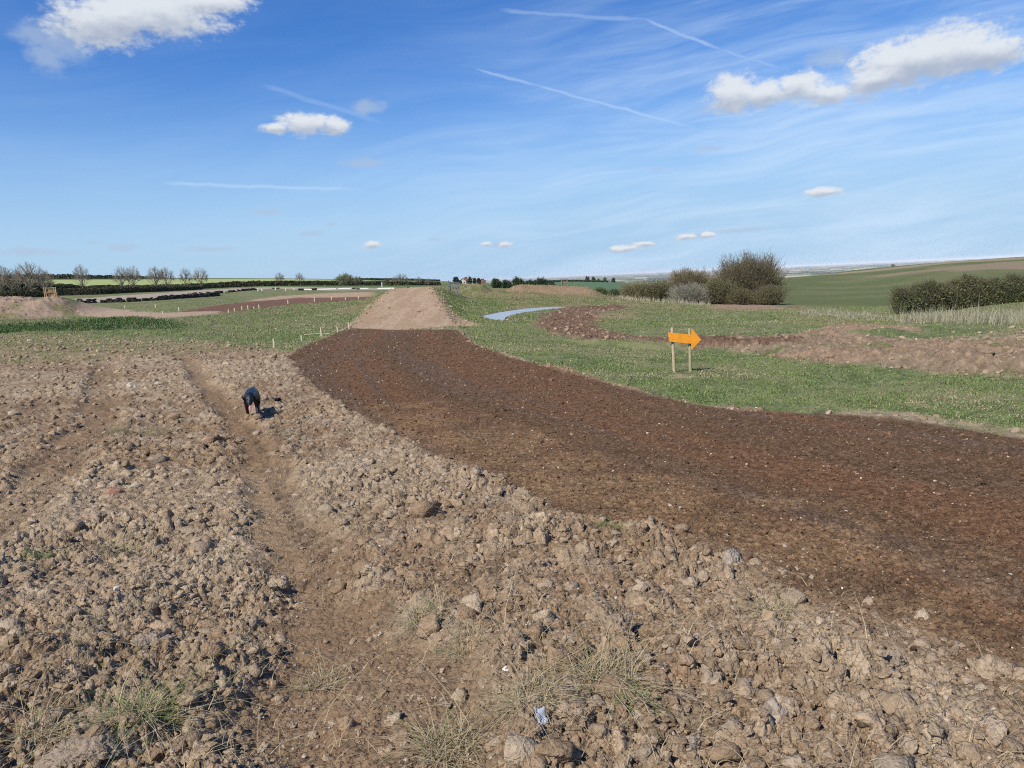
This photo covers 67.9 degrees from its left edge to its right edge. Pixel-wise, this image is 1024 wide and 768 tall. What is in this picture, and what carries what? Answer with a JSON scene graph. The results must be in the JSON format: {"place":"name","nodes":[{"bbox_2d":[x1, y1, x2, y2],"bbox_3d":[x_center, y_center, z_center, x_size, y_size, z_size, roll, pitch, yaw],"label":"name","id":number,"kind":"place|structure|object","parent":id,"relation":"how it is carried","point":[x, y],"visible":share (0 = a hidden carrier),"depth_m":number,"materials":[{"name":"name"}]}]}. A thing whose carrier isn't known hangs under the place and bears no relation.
{"place":"outdoors","nodes":[
{"label":"outdoors","id":0,"kind":"place"},
{"bbox_2d":[74,287,395,301],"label":"gravel road","id":1,"kind":"structure","parent":0,"point":[155,295],"depth_m":156.54,"materials":[{"name":"beige gravel"}]},
{"bbox_2d":[339,286,479,332],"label":"gravel ramp","id":2,"kind":"structure","parent":0,"point":[398,301],"depth_m":48.28,"materials":[{"name":"beige gravel"}]},
{"bbox_2d":[170,296,709,349],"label":"old dirt track","id":3,"kind":"structure","parent":0,"point":[561,321],"depth_m":50.88,"materials":[{"name":"soil"}]},
{"bbox_2d":[0,292,1023,767],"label":"ground","id":4,"kind":"structure","parent":0,"point":[296,560],"depth_m":4.60,"materials":[{"name":"soil"}]},
{"bbox_2d":[14,541,81,561],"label":"grass tuft","id":5,"kind":"object","parent":4,"relation":"on","point":[37,553],"visible":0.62,"depth_m":5.60,"materials":[{"name":"beige plant"}]},
{"bbox_2d":[0,660,154,767],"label":"grass tuft","id":6,"kind":"object","parent":4,"relation":"on","point":[26,727],"visible":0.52,"depth_m":2.88,"materials":[{"name":"beige plant"}]},
{"bbox_2d":[33,728,143,767],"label":"earth clod","id":7,"kind":"object","parent":4,"relation":"on","point":[79,745],"visible":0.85,"depth_m":2.66,"materials":[{"name":"soil"}]},
{"bbox_2d":[86,420,142,435],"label":"grass tuft","id":8,"kind":"object","parent":4,"relation":"on","point":[110,432],"visible":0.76,"depth_m":12.93,"materials":[{"name":"plant"}]},
{"bbox_2d":[106,487,123,494],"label":"red stone","id":9,"kind":"object","parent":4,"relation":"on","point":[114,490],"visible":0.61,"depth_m":8.28,"materials":[{"name":"stone"}]},
{"bbox_2d":[62,524,171,558],"bbox_3d":[-3.056,1.270,5.906,0.904,0.260,0.959,-5,8,-17],"label":"grass tuft","id":10,"kind":"object","parent":4,"relation":"on","point":[115,543],"visible":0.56,"depth_m":5.91,"materials":[{"name":"beige plant"}]},
{"bbox_2d":[126,382,136,387],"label":"pale stone","id":11,"kind":"object","parent":4,"relation":"on","point":[130,384],"visible":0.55,"depth_m":19.63,"materials":[{"name":"white stone"}]},
{"bbox_2d":[0,627,285,765],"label":"grass tuft","id":12,"kind":"object","parent":4,"relation":"on","point":[153,707],"visible":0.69,"depth_m":2.92,"materials":[{"name":"plant"}]},
{"bbox_2d":[105,417,194,435],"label":"grass tuft","id":13,"kind":"object","parent":4,"relation":"on","point":[154,428],"visible":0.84,"depth_m":13.10,"materials":[{"name":"plant"}]},
{"bbox_2d":[129,628,175,648],"bbox_3d":[-1.868,1.362,3.933,0.200,0.155,0.263,4,10,38],"label":"earth clod","id":14,"kind":"object","parent":4,"relation":"on","point":[166,632],"visible":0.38,"depth_m":3.91,"materials":[{"name":"soil"}]},
{"bbox_2d":[202,434,229,446],"bbox_3d":[-4.460,0.882,11.308,0.490,0.304,0.432,-10,11,-41],"label":"earth clod","id":15,"kind":"object","parent":4,"relation":"on","point":[209,439],"visible":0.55,"depth_m":11.23,"materials":[{"name":"soil"}]},
{"bbox_2d":[241,387,260,413],"bbox_3d":[-4.847,0.357,14.180,0.331,0.551,1.342,-5,8,-18],"label":"dog","id":16,"kind":"object","parent":4,"relation":"on","point":[251,396],"visible":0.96,"depth_m":13.92},
{"bbox_2d":[259,423,305,437],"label":"grass tuft","id":17,"kind":"object","parent":4,"relation":"on","point":[268,432],"visible":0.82,"depth_m":11.79,"materials":[{"name":"plant"}]},
{"bbox_2d":[255,629,411,712],"bbox_3d":[-0.825,1.299,3.576,0.620,0.123,0.903,0,8,20],"label":"grass tuft","id":18,"kind":"object","parent":4,"relation":"on","point":[303,687],"visible":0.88,"depth_m":3.44,"materials":[{"name":"beige plant"}]},
{"bbox_2d":[340,499,355,508],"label":"earth clod","id":19,"kind":"object","parent":4,"relation":"on","point":[348,504],"visible":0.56,"depth_m":7.25,"materials":[{"name":"soil"}]},
{"bbox_2d":[334,565,498,655],"bbox_3d":[-0.483,1.082,3.824,1.089,0.334,0.975,-3,8,0],"label":"grass tuft","id":20,"kind":"object","parent":4,"relation":"on","point":[415,610],"visible":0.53,"depth_m":3.86,"materials":[{"name":"beige plant"}]},
{"bbox_2d":[333,674,507,767],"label":"grass tuft","id":21,"kind":"object","parent":4,"relation":"on","point":[449,735],"visible":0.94,"depth_m":2.69,"materials":[{"name":"beige plant"}]},
{"bbox_2d":[456,477,470,490],"bbox_3d":[-0.471,1.012,7.620,0.112,0.144,0.217,-8,10,-34],"label":"earth clod","id":22,"kind":"object","parent":4,"relation":"on","point":[464,483],"visible":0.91,"depth_m":7.59,"materials":[{"name":"soil"}]},
{"bbox_2d":[386,583,558,665],"bbox_3d":[-0.103,1.046,3.574,0.694,0.365,0.972,3,10,34],"label":"grass tuft","id":23,"kind":"object","parent":4,"relation":"on","point":[458,648],"visible":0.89,"depth_m":3.47,"materials":[{"name":"beige plant"}]},
{"bbox_2d":[487,486,495,495],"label":"earth clod","id":24,"kind":"object","parent":4,"relation":"on","point":[490,489],"visible":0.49,"depth_m":7.29,"materials":[{"name":"soil"}]},
{"bbox_2d":[312,627,692,754],"bbox_3d":[-0.061,1.125,2.708,1.484,0.238,0.932,-7,9,-31],"label":"grass tuft","id":25,"kind":"object","parent":4,"relation":"on","point":[517,699],"visible":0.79,"depth_m":2.80,"materials":[{"name":"beige plant"}]},
{"bbox_2d":[0,302,1023,767],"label":"soil clods","id":26,"kind":"object","parent":4,"relation":"on","point":[866,718],"visible":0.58,"depth_m":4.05,"materials":[{"name":"brown soil"}]},
{"bbox_2d":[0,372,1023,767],"bbox_3d":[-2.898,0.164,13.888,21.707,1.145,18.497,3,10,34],"label":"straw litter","id":27,"kind":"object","parent":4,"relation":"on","point":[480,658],"visible":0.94,"depth_m":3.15,"materials":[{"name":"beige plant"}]},
{"bbox_2d":[0,303,1023,766],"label":"pebbles","id":28,"kind":"object","parent":4,"relation":"on","point":[512,563],"visible":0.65,"depth_m":5.05,"materials":[{"name":"stone"}]},
{"bbox_2d":[483,307,563,319],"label":"puddle","id":29,"kind":"object","parent":4,"relation":"on","point":[500,315],"visible":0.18,"depth_m":54.52,"materials":[{"name":"blue liquid"}]},
{"bbox_2d":[534,706,547,725],"bbox_3d":[0.104,1.161,2.657,0.040,0.039,0.064,-6,37,-23],"label":"plastic scrap","id":30,"kind":"object","parent":4,"relation":"on","point":[541,715],"visible":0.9,"depth_m":2.66,"materials":[{"name":"white plastic"}]},
{"bbox_2d":[590,515,621,531],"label":"grass tuft","id":31,"kind":"object","parent":4,"relation":"on","point":[602,522],"visible":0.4,"depth_m":5.66,"materials":[{"name":"green plant"}]},
{"bbox_2d":[595,610,638,642],"bbox_3d":[0.470,1.156,3.520,0.240,0.175,0.236,2,9,27],"label":"earth clod","id":32,"kind":"object","parent":4,"relation":"on","point":[622,621],"visible":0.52,"depth_m":3.50,"materials":[{"name":"soil"}]},
{"bbox_2d":[467,595,777,761],"bbox_3d":[0.312,1.044,3.024,1.490,0.370,1.451,0,8,15],"label":"grass tuft","id":33,"kind":"object","parent":4,"relation":"on","point":[595,676],"visible":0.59,"depth_m":3.01,"materials":[{"name":"beige plant"}]},
{"bbox_2d":[573,672,712,740],"bbox_3d":[0.446,1.181,2.747,0.440,0.122,0.563,-4,8,-13],"label":"grass tuft","id":34,"kind":"object","parent":4,"relation":"on","point":[641,697],"visible":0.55,"depth_m":2.80,"materials":[{"name":"plant"}]},
{"bbox_2d":[685,730,700,752],"bbox_3d":[0.614,1.248,2.604,0.115,0.129,0.156,4,10,37],"label":"earth clod","id":35,"kind":"object","parent":4,"relation":"on","point":[696,741],"visible":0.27,"depth_m":2.57,"materials":[{"name":"soil"}]},
{"bbox_2d":[713,548,743,564],"bbox_3d":[1.418,1.152,4.917,0.206,0.148,0.164,-4,8,-11],"label":"earth clod","id":36,"kind":"object","parent":4,"relation":"on","point":[729,557],"visible":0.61,"depth_m":4.91,"materials":[{"name":"soil"}]},
{"bbox_2d":[745,696,794,722],"bbox_3d":[0.930,1.195,2.712,0.197,0.114,0.167,-9,10,-37],"label":"earth clod","id":37,"kind":"object","parent":4,"relation":"on","point":[771,701],"visible":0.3,"depth_m":2.72,"materials":[{"name":"soil"}]},
{"bbox_2d":[713,576,846,623],"bbox_3d":[1.231,1.123,3.966,0.902,0.196,0.965,-3,8,0],"label":"grass tuft","id":38,"kind":"object","parent":4,"relation":"on","point":[782,609],"visible":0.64,"depth_m":3.96,"materials":[{"name":"beige plant"}]},
{"bbox_2d":[884,650,906,669],"bbox_3d":[1.571,1.143,3.137,0.114,0.074,0.103,-3,8,-3],"label":"earth clod","id":39,"kind":"object","parent":4,"relation":"on","point":[897,659],"visible":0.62,"depth_m":3.12,"materials":[{"name":"soil"}]},
{"bbox_2d":[0,284,1023,441],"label":"grass ground","id":40,"kind":"structure","parent":0,"point":[864,300],"depth_m":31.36,"materials":[{"name":"green plant"}]},
{"bbox_2d":[0,266,13,290],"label":"bare tree","id":41,"kind":"object","parent":40,"relation":"on","point":[7,278],"visible":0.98,"depth_m":162.93,"materials":[{"name":"grey plant"}]},
{"bbox_2d":[1,273,20,290],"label":"bare tree","id":42,"kind":"object","parent":40,"relation":"on","point":[11,288],"visible":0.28,"depth_m":182.52,"materials":[{"name":"brown plant"}]},
{"bbox_2d":[5,267,28,290],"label":"bare tree","id":43,"kind":"object","parent":40,"relation":"on","point":[17,284],"visible":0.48,"depth_m":165.49,"materials":[{"name":"brown plant"}]},
{"bbox_2d":[0,290,55,296],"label":"hedge","id":44,"kind":"object","parent":40,"relation":"on","point":[31,293],"visible":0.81,"depth_m":150.03,"materials":[{"name":"green plant"}]},
{"bbox_2d":[11,261,47,290],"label":"bare tree","id":45,"kind":"object","parent":40,"relation":"on","point":[32,276],"visible":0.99,"depth_m":157.20,"materials":[{"name":"grey plant"}]},
{"bbox_2d":[0,295,84,318],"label":"earth mound","id":46,"kind":"object","parent":40,"relation":"on","point":[60,306],"visible":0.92,"depth_m":78.07,"materials":[{"name":"soil"}]},
{"bbox_2d":[43,287,56,296],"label":"wooden pallet","id":47,"kind":"object","parent":46,"relation":"on","point":[47,292],"visible":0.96,"depth_m":82.08,"materials":[{"name":"beige wood"}]},
{"bbox_2d":[0,284,590,331],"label":"rubble","id":48,"kind":"object","parent":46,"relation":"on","point":[365,312],"visible":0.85,"depth_m":60.04,"materials":[{"name":"soil"}]},
{"bbox_2d":[33,271,55,289],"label":"bare tree","id":49,"kind":"object","parent":40,"relation":"on","point":[47,282],"visible":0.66,"depth_m":169.72,"materials":[{"name":"brown plant"}]},
{"bbox_2d":[0,314,190,332],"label":"weeds","id":50,"kind":"object","parent":40,"relation":"on","point":[90,322],"visible":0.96,"depth_m":54.77,"materials":[{"name":"green plant"}]},
{"bbox_2d":[57,285,202,295],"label":"hedge","id":51,"kind":"object","parent":40,"relation":"on","point":[105,290],"visible":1,"depth_m":169.29,"materials":[{"name":"green plant"}]},
{"bbox_2d":[0,283,531,353],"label":"grass","id":52,"kind":"structure","parent":40,"relation":"on","point":[264,331],"depth_m":48.93,"materials":[{"name":"green plant"}]},
{"bbox_2d":[447,280,459,293],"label":"wooden pallet","id":53,"kind":"object","parent":40,"relation":"on","point":[456,287],"visible":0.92,"depth_m":75.34,"materials":[{"name":"grey wood"}]},
{"bbox_2d":[0,337,934,767],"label":"dry grass","id":54,"kind":"structure","parent":40,"relation":"on","point":[170,621],"depth_m":3.74,"materials":[{"name":"beige plant"}]},
{"bbox_2d":[490,278,500,287],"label":"evergreen bush","id":55,"kind":"object","parent":40,"relation":"on","point":[496,282],"visible":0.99,"depth_m":146.38,"materials":[{"name":"green plant"}]},
{"bbox_2d":[499,279,511,287],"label":"evergreen bush","id":56,"kind":"object","parent":40,"relation":"on","point":[505,283],"visible":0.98,"depth_m":146.19,"materials":[{"name":"green plant"}]},
{"bbox_2d":[512,276,523,285],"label":"evergreen bush","id":57,"kind":"object","parent":40,"relation":"on","point":[516,281],"visible":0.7,"depth_m":146.15,"materials":[{"name":"green plant"}]},
{"bbox_2d":[523,279,533,284],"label":"evergreen bush","id":58,"kind":"object","parent":40,"relation":"on","point":[529,282],"visible":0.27,"depth_m":146.36,"materials":[{"name":"green plant"}]},
{"bbox_2d":[460,283,614,302],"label":"dry grass","id":59,"kind":"structure","parent":40,"relation":"on","point":[528,298],"depth_m":79.27,"materials":[{"name":"plant"}]},
{"bbox_2d":[533,276,546,284],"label":"evergreen bush","id":60,"kind":"object","parent":40,"relation":"on","point":[540,281],"visible":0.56,"depth_m":146.26,"materials":[{"name":"green plant"}]},
{"bbox_2d":[545,280,555,284],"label":"evergreen bush","id":61,"kind":"object","parent":40,"relation":"on","point":[549,282],"visible":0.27,"depth_m":146.40,"materials":[{"name":"green plant"}]},
{"bbox_2d":[560,278,567,285],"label":"wooden pallet","id":62,"kind":"object","parent":40,"relation":"on","point":[562,280],"visible":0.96,"depth_m":87.23,"materials":[{"name":"brown wood"}]},
{"bbox_2d":[593,286,608,294],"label":"scrub bush","id":63,"kind":"object","parent":40,"relation":"on","point":[601,290],"visible":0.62,"depth_m":111.78,"materials":[{"name":"green plant"}]},
{"bbox_2d":[607,288,620,296],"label":"scrub bush","id":64,"kind":"object","parent":40,"relation":"on","point":[614,292],"visible":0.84,"depth_m":110.94,"materials":[{"name":"green plant"}]},
{"bbox_2d":[618,280,647,298],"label":"scrub bush","id":65,"kind":"object","parent":40,"relation":"on","point":[629,290],"visible":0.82,"depth_m":111.58,"materials":[{"name":"green plant"}]},
{"bbox_2d":[633,276,673,300],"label":"scrub bush","id":66,"kind":"object","parent":40,"relation":"on","point":[656,290],"visible":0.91,"depth_m":110.45,"materials":[{"name":"green plant"}]},
{"bbox_2d":[610,293,709,305],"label":"dry grass","id":67,"kind":"structure","parent":40,"relation":"on","point":[664,300],"depth_m":95.85,"materials":[{"name":"plant"}]},
{"bbox_2d":[668,327,700,371],"bbox_3d":[4.294,-0.779,18.930,0.814,1.282,0.130,-3,8,0],"label":"arrow sign","id":68,"kind":"object","parent":40,"relation":"on","point":[691,338],"visible":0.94,"depth_m":18.83,"materials":[{"name":"orange wood"}]},
{"bbox_2d":[666,266,708,299],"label":"hawthorn tree","id":69,"kind":"object","parent":40,"relation":"on","point":[684,277],"visible":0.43,"depth_m":117.75,"materials":[{"name":"brown plant"}]},
{"bbox_2d":[664,280,711,302],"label":"willow bush","id":70,"kind":"object","parent":40,"relation":"on","point":[685,293],"visible":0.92,"depth_m":104.59,"materials":[{"name":"grey plant"}]},
{"bbox_2d":[408,283,1022,327],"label":"grass","id":71,"kind":"structure","parent":40,"relation":"on","point":[767,319],"depth_m":55.28,"materials":[{"name":"green plant"}]},
{"bbox_2d":[700,274,738,304],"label":"scrub bush","id":72,"kind":"object","parent":40,"relation":"on","point":[717,288],"visible":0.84,"depth_m":107.36,"materials":[{"name":"green plant"}]},
{"bbox_2d":[724,285,759,304],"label":"scrub bush","id":73,"kind":"object","parent":40,"relation":"on","point":[739,296],"visible":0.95,"depth_m":105.88,"materials":[{"name":"green plant"}]},
{"bbox_2d":[703,249,794,304],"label":"hawthorn tree","id":74,"kind":"object","parent":40,"relation":"on","point":[750,272],"visible":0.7,"depth_m":109.98,"materials":[{"name":"green plant"}]},
{"bbox_2d":[752,281,787,304],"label":"scrub bush","id":75,"kind":"object","parent":40,"relation":"on","point":[769,295],"visible":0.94,"depth_m":106.77,"materials":[{"name":"green plant"}]},
{"bbox_2d":[879,358,888,369],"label":"dead weed","id":76,"kind":"object","parent":40,"relation":"on","point":[884,364],"visible":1,"depth_m":17.39,"materials":[{"name":"beige plant"}]},
{"bbox_2d":[882,271,1023,314],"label":"hedge","id":77,"kind":"object","parent":40,"relation":"on","point":[965,290],"visible":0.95,"depth_m":56.72,"materials":[{"name":"green plant"}]},
{"bbox_2d":[891,292,1023,327],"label":"dry grass","id":78,"kind":"structure","parent":40,"relation":"on","point":[1004,316],"depth_m":33.65,"materials":[{"name":"beige plant"}]},
{"bbox_2d":[0,0,1023,281],"label":"sky","id":79,"kind":"structure","parent":0,"point":[443,140],"materials":[{"name":"blue"}]},
{"bbox_2d":[5,257,1023,295],"bbox_3d":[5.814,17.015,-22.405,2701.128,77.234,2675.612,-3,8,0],"label":"fields","id":80,"kind":"structure","parent":0,"point":[870,281],"depth_m":317.49,"materials":[{"name":"green plant"}]},
{"bbox_2d":[72,265,91,287],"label":"bare tree","id":81,"kind":"object","parent":80,"relation":"on","point":[80,276],"visible":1,"depth_m":197.23,"materials":[{"name":"grey plant"}]},
{"bbox_2d":[0,273,165,279],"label":"hedge","id":82,"kind":"object","parent":80,"relation":"on","point":[63,276],"visible":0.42,"depth_m":512.51,"materials":[{"name":"green plant"}]},
{"bbox_2d":[112,268,130,285],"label":"bare tree","id":83,"kind":"object","parent":80,"relation":"on","point":[119,279],"visible":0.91,"depth_m":202.10,"materials":[{"name":"grey plant"}]},
{"bbox_2d":[122,268,141,285],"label":"bare tree","id":84,"kind":"object","parent":80,"relation":"on","point":[132,274],"visible":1,"depth_m":202.13,"materials":[{"name":"grey plant"}]},
{"bbox_2d":[146,266,163,284],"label":"bare tree","id":85,"kind":"object","parent":80,"relation":"on","point":[153,277],"visible":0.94,"depth_m":211.82,"materials":[{"name":"grey plant"}]},
{"bbox_2d":[157,267,174,284],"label":"bare tree","id":86,"kind":"object","parent":80,"relation":"on","point":[166,275],"visible":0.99,"depth_m":212.03,"materials":[{"name":"grey plant"}]},
{"bbox_2d":[179,268,191,284],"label":"bare tree","id":87,"kind":"object","parent":80,"relation":"on","point":[186,275],"visible":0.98,"depth_m":222.07,"materials":[{"name":"grey plant"}]},
{"bbox_2d":[191,268,208,284],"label":"bare tree","id":88,"kind":"object","parent":80,"relation":"on","point":[202,276],"visible":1,"depth_m":221.97,"materials":[{"name":"grey plant"}]},
{"bbox_2d":[0,280,440,291],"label":"hedge","id":89,"kind":"object","parent":80,"relation":"on","point":[221,284],"visible":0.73,"depth_m":233.55,"materials":[{"name":"green plant"}]},
{"bbox_2d":[274,272,284,280],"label":"bare tree","id":90,"kind":"object","parent":80,"relation":"on","point":[277,278],"visible":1,"depth_m":237.18,"materials":[{"name":"grey plant"}]},
{"bbox_2d":[295,272,304,281],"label":"bare tree","id":91,"kind":"object","parent":80,"relation":"on","point":[300,277],"visible":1,"depth_m":237.16,"materials":[{"name":"grey plant"}]},
{"bbox_2d":[333,272,353,285],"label":"scrub bush","id":92,"kind":"object","parent":80,"relation":"on","point":[345,279],"visible":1,"depth_m":234.42,"materials":[{"name":"green plant"}]},
{"bbox_2d":[353,276,362,284],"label":"scrub bush","id":93,"kind":"object","parent":80,"relation":"on","point":[356,279],"visible":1,"depth_m":234.94,"materials":[{"name":"green plant"}]},
{"bbox_2d":[383,278,389,285],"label":"scrub bush","id":94,"kind":"object","parent":80,"relation":"on","point":[387,280],"visible":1,"depth_m":233.20,"materials":[{"name":"green plant"}]},
{"bbox_2d":[353,278,439,280],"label":"hedge","id":95,"kind":"object","parent":80,"relation":"on","point":[412,279],"visible":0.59,"depth_m":514.93,"materials":[{"name":"green plant"}]},
{"bbox_2d":[395,273,408,280],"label":"bare tree","id":96,"kind":"object","parent":80,"relation":"on","point":[399,277],"visible":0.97,"depth_m":237.27,"materials":[{"name":"grey plant"}]},
{"bbox_2d":[452,277,458,282],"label":"conifer tree","id":97,"kind":"object","parent":80,"relation":"on","point":[455,279],"visible":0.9,"depth_m":390.51,"materials":[{"name":"green plant"}]},
{"bbox_2d":[531,280,608,281],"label":"hedge","id":98,"kind":"object","parent":80,"relation":"on","point":[579,281],"visible":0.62,"depth_m":432.31,"materials":[{"name":"green plant"}]},
{"bbox_2d":[286,329,1023,713],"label":"dirt track","id":99,"kind":"structure","parent":0,"point":[775,483],"depth_m":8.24,"materials":[{"name":"soil"}]},
{"bbox_2d":[486,257,1009,284],"bbox_3d":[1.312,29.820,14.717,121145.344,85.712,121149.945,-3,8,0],"label":"distant plain","id":100,"kind":"structure","parent":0,"point":[797,271],"depth_m":15340.91,"materials":[{"name":"soil"}]},
{"bbox_2d":[799,305,894,320],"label":"dry grass","id":101,"kind":"structure","parent":0,"point":[845,314],"depth_m":53.88,"materials":[{"name":"beige plant"}]},
{"bbox_2d":[699,329,1023,375],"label":"earth bank","id":102,"kind":"structure","parent":0,"point":[949,362],"depth_m":19.47,"materials":[{"name":"soil"}]}
]}

